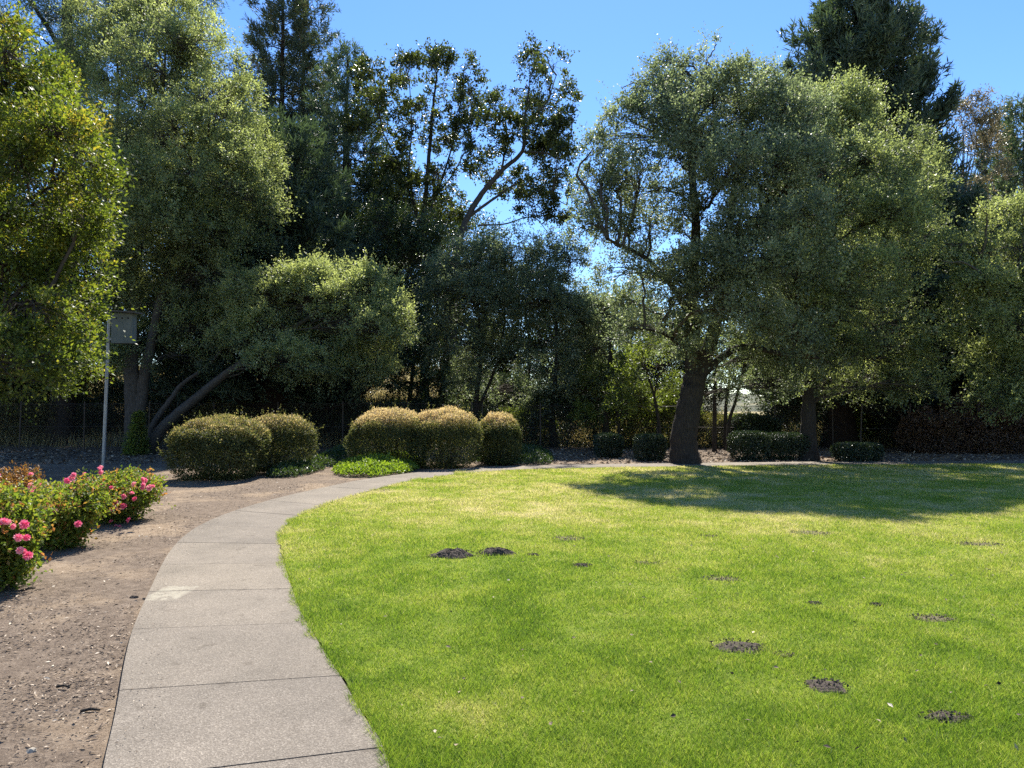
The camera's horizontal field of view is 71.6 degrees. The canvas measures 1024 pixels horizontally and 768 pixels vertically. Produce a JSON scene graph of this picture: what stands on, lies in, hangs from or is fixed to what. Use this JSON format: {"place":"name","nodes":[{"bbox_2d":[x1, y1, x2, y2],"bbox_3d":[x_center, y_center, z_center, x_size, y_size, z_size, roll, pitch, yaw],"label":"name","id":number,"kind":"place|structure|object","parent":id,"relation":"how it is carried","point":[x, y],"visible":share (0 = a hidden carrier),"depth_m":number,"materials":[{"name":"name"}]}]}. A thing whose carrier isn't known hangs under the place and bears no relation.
{"place":"outdoors","nodes":[
{"label":"outdoors","id":0,"kind":"place"},
{"bbox_2d":[0,363,976,447],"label":"dry grass","id":1,"kind":"structure","parent":0,"point":[378,398],"depth_m":30.60,"materials":[{"name":"plant"}]},
{"bbox_2d":[0,375,1023,767],"bbox_3d":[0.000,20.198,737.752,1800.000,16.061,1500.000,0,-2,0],"label":"ground","id":2,"kind":"structure","parent":0,"point":[104,601],"depth_m":6.12,"materials":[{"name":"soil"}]},
{"bbox_2d":[0,460,45,489],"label":"rose bush","id":3,"kind":"object","parent":2,"relation":"on","point":[15,475],"visible":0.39,"depth_m":11.60,"materials":[{"name":"orange plant"}]},
{"bbox_2d":[0,477,60,590],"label":"rose bush","id":4,"kind":"object","parent":2,"relation":"on","point":[22,524],"visible":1,"depth_m":6.24,"materials":[{"name":"green plant"}]},
{"bbox_2d":[0,388,80,444],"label":"wild shrub","id":5,"kind":"object","parent":2,"relation":"on","point":[14,401],"visible":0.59,"depth_m":30.44,"materials":[{"name":"green plant"}]},
{"bbox_2d":[0,374,82,422],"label":"wild shrub","id":6,"kind":"object","parent":2,"relation":"on","point":[26,383],"visible":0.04,"depth_m":33.86,"materials":[{"name":"green plant"}]},
{"bbox_2d":[0,42,98,401],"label":"background tree","id":7,"kind":"object","parent":2,"relation":"on","point":[30,184],"visible":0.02,"depth_m":33.01,"materials":[{"name":"green plant"}]},
{"bbox_2d":[17,467,121,551],"bbox_3d":[-5.242,1.471,8.159,1.198,1.021,1.399,0,-2,0],"label":"rose bush","id":8,"kind":"object","parent":2,"relation":"on","point":[81,505],"visible":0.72,"depth_m":8.09,"materials":[{"name":"green plant"}]},
{"bbox_2d":[0,170,142,400],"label":"background tree","id":9,"kind":"object","parent":2,"relation":"on","point":[52,278],"depth_m":33.98,"materials":[{"name":"green plant"}]},
{"bbox_2d":[0,0,145,424],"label":"yellow green tree","id":10,"kind":"object","parent":2,"relation":"on","point":[36,129],"visible":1,"depth_m":14.65,"materials":[{"name":"green plant"}]},
{"bbox_2d":[38,390,121,437],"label":"wild shrub","id":11,"kind":"object","parent":2,"relation":"on","point":[79,400],"visible":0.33,"depth_m":31.71,"materials":[{"name":"green plant"}]},
{"bbox_2d":[0,67,191,396],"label":"background tree","id":12,"kind":"object","parent":2,"relation":"on","point":[86,272],"visible":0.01,"depth_m":34.87,"materials":[{"name":"green plant"}]},
{"bbox_2d":[75,367,123,423],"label":"wild shrub","id":13,"kind":"object","parent":2,"relation":"on","point":[97,389],"visible":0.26,"depth_m":33.76,"materials":[{"name":"green plant"}]},
{"bbox_2d":[0,0,243,444],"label":"pine tree","id":14,"kind":"object","parent":2,"relation":"on","point":[44,13],"visible":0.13,"depth_m":30.90,"materials":[{"name":"green plant"}]},
{"bbox_2d":[101,310,142,466],"bbox_3d":[-10.867,0.223,19.694,0.921,4.576,0.480,0,-2,0],"label":"nest box","id":15,"kind":"object","parent":2,"relation":"on","point":[126,321],"visible":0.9,"depth_m":19.68,"materials":[{"name":"paint"}]},
{"bbox_2d":[72,464,175,526],"bbox_3d":[-5.497,1.616,10.069,1.366,1.005,1.406,0,-2,0],"label":"rose bush","id":16,"kind":"object","parent":2,"relation":"on","point":[138,492],"visible":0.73,"depth_m":9.89,"materials":[{"name":"green plant"}]},
{"bbox_2d":[92,379,184,431],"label":"wild shrub","id":17,"kind":"object","parent":2,"relation":"on","point":[114,395],"visible":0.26,"depth_m":32.54,"materials":[{"name":"green plant"}]},
{"bbox_2d":[47,0,305,452],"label":"live oak","id":18,"kind":"object","parent":2,"relation":"on","point":[161,174],"visible":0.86,"depth_m":25.56,"materials":[{"name":"green plant"}]},
{"bbox_2d":[120,410,152,455],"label":"ivy","id":19,"kind":"object","parent":18,"relation":"on","point":[138,420],"visible":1,"depth_m":24.82,"materials":[{"name":"green plant"}]},
{"bbox_2d":[57,63,302,370],"bbox_3d":[-16.135,-8.141,37.212,14.241,19.647,13.161,0,-2,0],"label":"background tree","id":20,"kind":"object","parent":2,"relation":"on","point":[90,273],"visible":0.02,"depth_m":34.22,"materials":[{"name":"green plant"}]},
{"bbox_2d":[146,372,218,432],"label":"wild shrub","id":21,"kind":"object","parent":2,"relation":"on","point":[159,401],"visible":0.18,"depth_m":32.07,"materials":[{"name":"green plant"}]},
{"bbox_2d":[156,406,274,480],"bbox_3d":[-6.730,1.376,16.364,2.367,1.763,2.353,0,-2,0],"label":"clipped bush","id":22,"kind":"object","parent":2,"relation":"on","point":[217,436],"visible":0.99,"depth_m":15.81,"materials":[{"name":"green plant"}]},
{"bbox_2d":[182,393,259,422],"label":"wild shrub","id":23,"kind":"object","parent":2,"relation":"on","point":[204,410],"visible":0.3,"depth_m":30.43,"materials":[{"name":"green plant"}]},
{"bbox_2d":[0,401,513,449],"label":"wire fence","id":24,"kind":"object","parent":2,"relation":"on","point":[100,426],"visible":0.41,"depth_m":28.56,"materials":[{"name":"metal"}]},
{"bbox_2d":[116,103,413,431],"bbox_3d":[-10.445,-4.888,31.425,12.435,15.176,11.473,0,-2,0],"label":"redwood tree","id":25,"kind":"object","parent":2,"relation":"on","point":[320,195],"visible":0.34,"depth_m":29.93,"materials":[{"name":"green plant"}]},
{"bbox_2d":[230,404,323,472],"bbox_3d":[-5.953,1.404,18.085,2.235,1.833,2.162,0,-2,0],"label":"clipped bush","id":26,"kind":"object","parent":2,"relation":"on","point":[289,434],"visible":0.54,"depth_m":17.64,"materials":[{"name":"green plant"}]},
{"bbox_2d":[220,0,341,255],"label":"redwood tree","id":27,"kind":"object","parent":2,"relation":"on","point":[271,13],"visible":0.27,"depth_m":44.64,"materials":[{"name":"green plant"}]},
{"bbox_2d":[144,243,436,454],"bbox_3d":[-8.112,-1.209,25.892,10.910,8.137,6.294,0,-2,0],"label":"leaning oak","id":28,"kind":"object","parent":2,"relation":"on","point":[319,287],"visible":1,"depth_m":25.05,"materials":[{"name":"green plant"}]},
{"bbox_2d":[229,0,358,259],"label":"redwood tree","id":29,"kind":"object","parent":2,"relation":"on","point":[323,25],"visible":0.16,"depth_m":46.62,"materials":[{"name":"green plant"}]},
{"bbox_2d":[265,458,324,477],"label":"ground cover","id":30,"kind":"object","parent":2,"relation":"on","point":[281,467],"visible":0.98,"depth_m":17.17,"materials":[{"name":"green plant"}]},
{"bbox_2d":[279,394,369,443],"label":"wild shrub","id":31,"kind":"object","parent":2,"relation":"on","point":[331,414],"visible":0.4,"depth_m":30.43,"materials":[{"name":"green plant"}]},
{"bbox_2d":[305,441,370,468],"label":"ground cover","id":32,"kind":"object","parent":2,"relation":"on","point":[337,451],"visible":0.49,"depth_m":20.49,"materials":[{"name":"green plant"}]},
{"bbox_2d":[285,29,465,396],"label":"redwood tree","id":33,"kind":"object","parent":2,"relation":"on","point":[341,87],"visible":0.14,"depth_m":40.73,"materials":[{"name":"green plant"}]},
{"bbox_2d":[331,397,422,444],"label":"wild shrub","id":34,"kind":"object","parent":2,"relation":"on","point":[364,409],"visible":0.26,"depth_m":30.23,"materials":[{"name":"green plant"}]},
{"bbox_2d":[331,450,426,476],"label":"ground cover","id":35,"kind":"object","parent":2,"relation":"on","point":[360,463],"visible":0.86,"depth_m":17.62,"materials":[{"name":"green plant"}]},
{"bbox_2d":[303,141,460,398],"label":"background tree","id":36,"kind":"object","parent":2,"relation":"on","point":[370,171],"visible":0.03,"depth_m":40.61,"materials":[{"name":"green plant"}]},
{"bbox_2d":[340,399,432,466],"bbox_3d":[-3.373,1.393,19.791,2.562,1.973,2.358,0,-2,0],"label":"clipped bush","id":37,"kind":"object","parent":2,"relation":"on","point":[372,425],"visible":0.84,"depth_m":19.07,"materials":[{"name":"green plant"}]},
{"bbox_2d":[329,186,477,404],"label":"live oak","id":38,"kind":"object","parent":2,"relation":"on","point":[417,241],"visible":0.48,"depth_m":33.28,"materials":[{"name":"green plant"}]},
{"bbox_2d":[334,37,490,396],"bbox_3d":[-5.279,-8.464,38.733,8.527,19.767,6.666,0,-2,0],"label":"black oak","id":39,"kind":"object","parent":2,"relation":"on","point":[393,163],"visible":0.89,"depth_m":38.26,"materials":[{"name":"green plant"}]},
{"bbox_2d":[409,391,467,417],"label":"wild shrub","id":40,"kind":"object","parent":2,"relation":"on","point":[438,402],"visible":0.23,"depth_m":31.50,"materials":[{"name":"green plant"}]},
{"bbox_2d":[405,401,486,468],"bbox_3d":[-1.826,1.403,19.777,2.228,1.953,2.563,0,-2,0],"label":"clipped bush","id":41,"kind":"object","parent":2,"relation":"on","point":[449,424],"visible":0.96,"depth_m":19.14,"materials":[{"name":"green plant"}]},
{"bbox_2d":[393,190,530,394],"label":"background tree","id":42,"kind":"object","parent":2,"relation":"on","point":[477,219],"visible":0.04,"depth_m":44.62,"materials":[{"name":"green plant"}]},
{"bbox_2d":[435,384,504,409],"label":"wild shrub","id":43,"kind":"object","parent":2,"relation":"on","point":[462,394],"visible":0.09,"depth_m":32.91,"materials":[{"name":"green plant"}]},
{"bbox_2d":[448,400,497,443],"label":"wild shrub","id":44,"kind":"object","parent":2,"relation":"on","point":[480,410],"visible":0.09,"depth_m":30.57,"materials":[{"name":"green plant"}]},
{"bbox_2d":[399,213,547,445],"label":"live oak","id":45,"kind":"object","parent":2,"relation":"on","point":[471,281],"visible":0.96,"depth_m":29.76,"materials":[{"name":"green plant"}]},
{"bbox_2d":[476,406,526,465],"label":"clipped bush","id":46,"kind":"object","parent":2,"relation":"on","point":[503,428],"visible":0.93,"depth_m":20.14,"materials":[{"name":"green plant"}]},
{"bbox_2d":[472,369,532,436],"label":"wild shrub","id":47,"kind":"object","parent":2,"relation":"on","point":[503,399],"visible":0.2,"depth_m":32.58,"materials":[{"name":"green plant"}]},
{"bbox_2d":[0,447,1023,750],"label":"fallen leaves","id":48,"kind":"object","parent":2,"relation":"on","point":[142,455],"visible":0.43,"depth_m":23.27,"materials":[{"name":"brown plant"}]},
{"bbox_2d":[475,442,554,465],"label":"ground cover","id":49,"kind":"object","parent":2,"relation":"on","point":[529,451],"visible":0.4,"depth_m":21.15,"materials":[{"name":"green plant"}]},
{"bbox_2d":[448,31,589,374],"bbox_3d":[0.312,-8.873,37.745,8.095,21.142,7.598,0,-2,0],"label":"black oak","id":50,"kind":"object","parent":2,"relation":"on","point":[551,141],"visible":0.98,"depth_m":37.16,"materials":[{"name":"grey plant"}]},
{"bbox_2d":[496,401,563,444],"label":"wild shrub","id":51,"kind":"object","parent":2,"relation":"on","point":[517,413],"visible":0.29,"depth_m":30.39,"materials":[{"name":"green plant"}]},
{"bbox_2d":[445,264,616,405],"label":"background tree","id":52,"kind":"object","parent":2,"relation":"on","point":[501,367],"visible":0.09,"depth_m":41.58,"materials":[{"name":"green plant"}]},
{"bbox_2d":[494,223,621,447],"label":"live oak","id":53,"kind":"object","parent":2,"relation":"on","point":[560,302],"visible":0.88,"depth_m":29.27,"materials":[{"name":"green plant"}]},
{"bbox_2d":[524,381,601,447],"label":"wild shrub","id":54,"kind":"object","parent":2,"relation":"on","point":[557,412],"visible":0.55,"depth_m":29.57,"materials":[{"name":"green plant"}]},
{"bbox_2d":[531,309,653,428],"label":"background tree","id":55,"kind":"object","parent":2,"relation":"on","point":[595,355],"depth_m":43.12,"materials":[{"name":"green plant"}]},
{"bbox_2d":[529,282,673,449],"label":"live oak","id":56,"kind":"object","parent":2,"relation":"on","point":[593,350],"visible":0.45,"depth_m":28.43,"materials":[{"name":"green plant"}]},
{"bbox_2d":[563,375,639,447],"bbox_3d":[3.871,0.965,29.937,3.500,3.602,2.302,0,-2,0],"label":"wild shrub","id":57,"kind":"object","parent":2,"relation":"on","point":[576,425],"visible":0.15,"depth_m":29.39,"materials":[{"name":"green plant"}]},
{"bbox_2d":[592,432,624,458],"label":"boxy hedge","id":58,"kind":"object","parent":2,"relation":"on","point":[604,443],"visible":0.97,"depth_m":23.23,"materials":[{"name":"green plant"}]},
{"bbox_2d":[559,345,667,447],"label":"young tree","id":59,"kind":"object","parent":2,"relation":"on","point":[587,408],"visible":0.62,"depth_m":27.82,"materials":[{"name":"green plant"}]},
{"bbox_2d":[600,380,664,448],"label":"wild shrub","id":60,"kind":"object","parent":2,"relation":"on","point":[632,427],"visible":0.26,"depth_m":28.85,"materials":[{"name":"green plant"}]},
{"bbox_2d":[594,331,684,434],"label":"young tree","id":61,"kind":"object","parent":2,"relation":"on","point":[630,401],"visible":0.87,"depth_m":24.94,"materials":[{"name":"green plant"}]},
{"bbox_2d":[616,387,674,442],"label":"wild shrub","id":62,"kind":"object","parent":2,"relation":"on","point":[651,418],"visible":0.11,"depth_m":29.80,"materials":[{"name":"green plant"}]},
{"bbox_2d":[570,290,722,430],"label":"background tree","id":63,"kind":"object","parent":2,"relation":"on","point":[657,370],"visible":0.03,"depth_m":44.12,"materials":[{"name":"green plant"}]},
{"bbox_2d":[632,433,666,460],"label":"boxy hedge","id":64,"kind":"object","parent":2,"relation":"on","point":[648,444],"visible":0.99,"depth_m":22.03,"materials":[{"name":"green plant"}]},
{"bbox_2d":[641,384,705,447],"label":"wild shrub","id":65,"kind":"object","parent":2,"relation":"on","point":[667,399],"visible":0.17,"depth_m":29.39,"materials":[{"name":"green plant"}]},
{"bbox_2d":[482,403,865,448],"bbox_3d":[6.647,1.803,28.536,15.750,2.076,0.172,0,-2,0],"label":"wire fence","id":66,"kind":"object","parent":2,"relation":"on","point":[775,413],"visible":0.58,"depth_m":28.56,"materials":[{"name":"metal"}]},
{"bbox_2d":[633,301,748,414],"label":"background tree","id":67,"kind":"object","parent":2,"relation":"on","point":[711,400],"visible":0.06,"depth_m":44.37,"materials":[{"name":"green plant"}]},
{"bbox_2d":[549,21,867,463],"bbox_3d":[6.027,-4.251,20.263,10.152,13.944,7.989,0,-2,0],"label":"live oak","id":68,"kind":"object","parent":2,"relation":"on","point":[750,276],"visible":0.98,"depth_m":19.60,"materials":[{"name":"green plant"}]},
{"bbox_2d":[697,408,736,447],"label":"wild shrub","id":69,"kind":"object","parent":2,"relation":"on","point":[706,421],"visible":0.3,"depth_m":29.26,"materials":[{"name":"green plant"}]},
{"bbox_2d":[699,335,744,451],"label":"sapling","id":70,"kind":"object","parent":2,"relation":"on","point":[714,445],"visible":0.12,"depth_m":26.92,"materials":[{"name":"green plant"}]},
{"bbox_2d":[721,327,753,449],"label":"sapling","id":71,"kind":"object","parent":2,"relation":"on","point":[725,420],"visible":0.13,"depth_m":27.91,"materials":[{"name":"green plant"}]},
{"bbox_2d":[720,334,760,450],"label":"sapling","id":72,"kind":"object","parent":2,"relation":"on","point":[731,415],"visible":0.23,"depth_m":27.42,"materials":[{"name":"green plant"}]},
{"bbox_2d":[726,430,772,460],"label":"boxy hedge","id":73,"kind":"object","parent":2,"relation":"on","point":[758,442],"visible":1,"depth_m":22.07,"materials":[{"name":"green plant"}]},
{"bbox_2d":[720,409,781,449],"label":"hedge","id":74,"kind":"object","parent":2,"relation":"on","point":[767,423],"visible":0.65,"depth_m":28.37,"materials":[{"name":"green plant"}]},
{"bbox_2d":[735,237,797,431],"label":"background tree","id":75,"kind":"object","parent":2,"relation":"on","point":[777,402],"visible":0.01,"depth_m":40.91,"materials":[{"name":"green plant"}]},
{"bbox_2d":[732,337,825,425],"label":"background tree","id":76,"kind":"object","parent":2,"relation":"on","point":[763,404],"visible":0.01,"depth_m":50.01,"materials":[{"name":"green plant"}]},
{"bbox_2d":[766,431,812,459],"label":"boxy hedge","id":77,"kind":"object","parent":2,"relation":"on","point":[782,443],"visible":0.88,"depth_m":22.29,"materials":[{"name":"green plant"}]},
{"bbox_2d":[763,392,833,446],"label":"wild shrub","id":78,"kind":"object","parent":2,"relation":"on","point":[793,415],"visible":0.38,"depth_m":29.52,"materials":[{"name":"green plant"}]},
{"bbox_2d":[736,203,954,448],"bbox_3d":[13.563,-2.503,29.387,8.649,10.780,7.538,1,-2,-15],"label":"redwood tree","id":79,"kind":"object","parent":2,"relation":"on","point":[846,416],"visible":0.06,"depth_m":28.92,"materials":[{"name":"green plant"}]},
{"bbox_2d":[829,441,874,461],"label":"boxy hedge","id":80,"kind":"object","parent":2,"relation":"on","point":[849,451],"visible":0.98,"depth_m":21.47,"materials":[{"name":"green plant"}]},
{"bbox_2d":[859,442,885,460],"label":"boxy hedge","id":81,"kind":"object","parent":2,"relation":"on","point":[879,452],"visible":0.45,"depth_m":21.68,"materials":[{"name":"green plant"}]},
{"bbox_2d":[772,0,976,434],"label":"redwood tree","id":82,"kind":"object","parent":2,"relation":"on","point":[867,35],"visible":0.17,"depth_m":34.46,"materials":[{"name":"green plant"}]},
{"bbox_2d":[853,402,904,446],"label":"wild shrub","id":83,"kind":"object","parent":2,"relation":"on","point":[869,418],"visible":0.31,"depth_m":30.26,"materials":[{"name":"green plant"}]},
{"bbox_2d":[775,60,991,460],"bbox_3d":[10.959,-4.033,21.384,7.633,13.136,8.573,0,-2,0],"label":"live oak","id":84,"kind":"object","parent":2,"relation":"on","point":[883,204],"visible":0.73,"depth_m":21.13,"materials":[{"name":"green plant"}]},
{"bbox_2d":[893,403,975,454],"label":"wild shrub","id":85,"kind":"object","parent":2,"relation":"on","point":[912,426],"visible":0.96,"depth_m":25.69,"materials":[{"name":"green plant"}]},
{"bbox_2d":[853,174,1023,447],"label":"redwood tree","id":86,"kind":"object","parent":2,"relation":"on","point":[961,209],"visible":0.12,"depth_m":27.59,"materials":[{"name":"green plant"}]},
{"bbox_2d":[860,403,1023,450],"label":"wire fence","id":87,"kind":"object","parent":2,"relation":"on","point":[910,408],"visible":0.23,"depth_m":26.75,"materials":[{"name":"metal"}]},
{"bbox_2d":[916,178,1023,427],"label":"live oak","id":88,"kind":"object","parent":2,"relation":"on","point":[996,278],"visible":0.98,"depth_m":20.73,"materials":[{"name":"green plant"}]},
{"bbox_2d":[931,390,1012,453],"bbox_3d":[16.822,1.423,26.200,2.518,2.449,2.275,0,-2,0],"label":"wild shrub","id":89,"kind":"object","parent":2,"relation":"on","point":[977,423],"visible":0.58,"depth_m":25.55,"materials":[{"name":"green plant"}]},
{"bbox_2d":[938,83,1021,199],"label":"half bare tree","id":90,"kind":"object","parent":2,"relation":"on","point":[982,120],"visible":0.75,"depth_m":35.23,"materials":[{"name":"brown plant"}]},
{"bbox_2d":[967,406,1023,453],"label":"wild shrub","id":91,"kind":"object","parent":2,"relation":"on","point":[1016,427],"visible":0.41,"depth_m":25.55,"materials":[{"name":"green plant"}]},
{"bbox_2d":[968,95,1022,196],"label":"redwood tree","id":92,"kind":"object","parent":2,"relation":"on","point":[985,160],"visible":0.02,"depth_m":44.34,"materials":[{"name":"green plant"}]},
{"bbox_2d":[980,91,1023,210],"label":"redwood tree","id":93,"kind":"object","parent":2,"relation":"on","point":[1015,151],"visible":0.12,"depth_m":38.48,"materials":[{"name":"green plant"}]},
{"bbox_2d":[0,0,1023,395],"label":"sky","id":94,"kind":"structure","parent":0,"point":[985,44],"materials":[{"name":"blue"}]},
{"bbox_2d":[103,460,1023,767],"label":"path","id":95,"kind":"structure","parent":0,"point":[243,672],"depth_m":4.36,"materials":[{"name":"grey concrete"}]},
{"bbox_2d":[275,462,1023,767],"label":"lawn","id":96,"kind":"structure","parent":0,"point":[585,660],"depth_m":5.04,"materials":[{"name":"green plant"}]},
{"bbox_2d":[426,547,478,558],"bbox_3d":[-0.632,1.814,7.648,0.574,0.105,0.366,-1,-2,21],"label":"molehill","id":97,"kind":"object","parent":96,"relation":"on","point":[450,553],"visible":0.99,"depth_m":7.57,"materials":[{"name":"soil"}]},
{"bbox_2d":[476,547,515,555],"bbox_3d":[-0.153,1.824,7.757,0.487,0.092,0.280,0,-2,0],"label":"molehill","id":98,"kind":"object","parent":96,"relation":"on","point":[491,551],"visible":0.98,"depth_m":7.69,"materials":[{"name":"soil"}]},
{"bbox_2d":[702,574,741,581],"bbox_3d":[1.967,1.807,6.594,0.411,0.037,0.259,0,-2,0],"label":"bare patch","id":99,"kind":"object","parent":96,"relation":"on","point":[725,579],"visible":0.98,"depth_m":6.58,"materials":[{"name":"soil"}]},
{"bbox_2d":[709,638,765,653],"bbox_3d":[1.507,1.738,4.707,0.414,0.051,0.306,0,-2,0],"label":"bare patch","id":100,"kind":"object","parent":96,"relation":"on","point":[733,646],"visible":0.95,"depth_m":4.68,"materials":[{"name":"soil"}]},
{"bbox_2d":[803,677,850,693],"bbox_3d":[1.794,1.718,4.045,0.257,0.048,0.237,0,-2,7],"label":"bare patch","id":101,"kind":"object","parent":96,"relation":"on","point":[823,684],"visible":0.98,"depth_m":4.03,"materials":[{"name":"soil"}]},
{"bbox_2d":[907,613,955,621],"bbox_3d":[3.184,1.766,5.349,0.418,0.037,0.222,0,-2,0],"label":"bare patch","id":102,"kind":"object","parent":96,"relation":"on","point":[939,618],"visible":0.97,"depth_m":5.33,"materials":[{"name":"soil"}]},
{"bbox_2d":[918,709,973,723],"bbox_3d":[2.222,1.694,3.619,0.273,0.047,0.186,1,-2,-27],"label":"bare patch","id":103,"kind":"object","parent":96,"relation":"on","point":[941,713],"visible":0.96,"depth_m":3.60,"materials":[{"name":"soil"}]},
{"bbox_2d":[702,394,770,411],"bbox_3d":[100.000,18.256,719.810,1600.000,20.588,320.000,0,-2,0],"label":"hills","id":104,"kind":"structure","parent":0,"point":[740,403],"depth_m":589.40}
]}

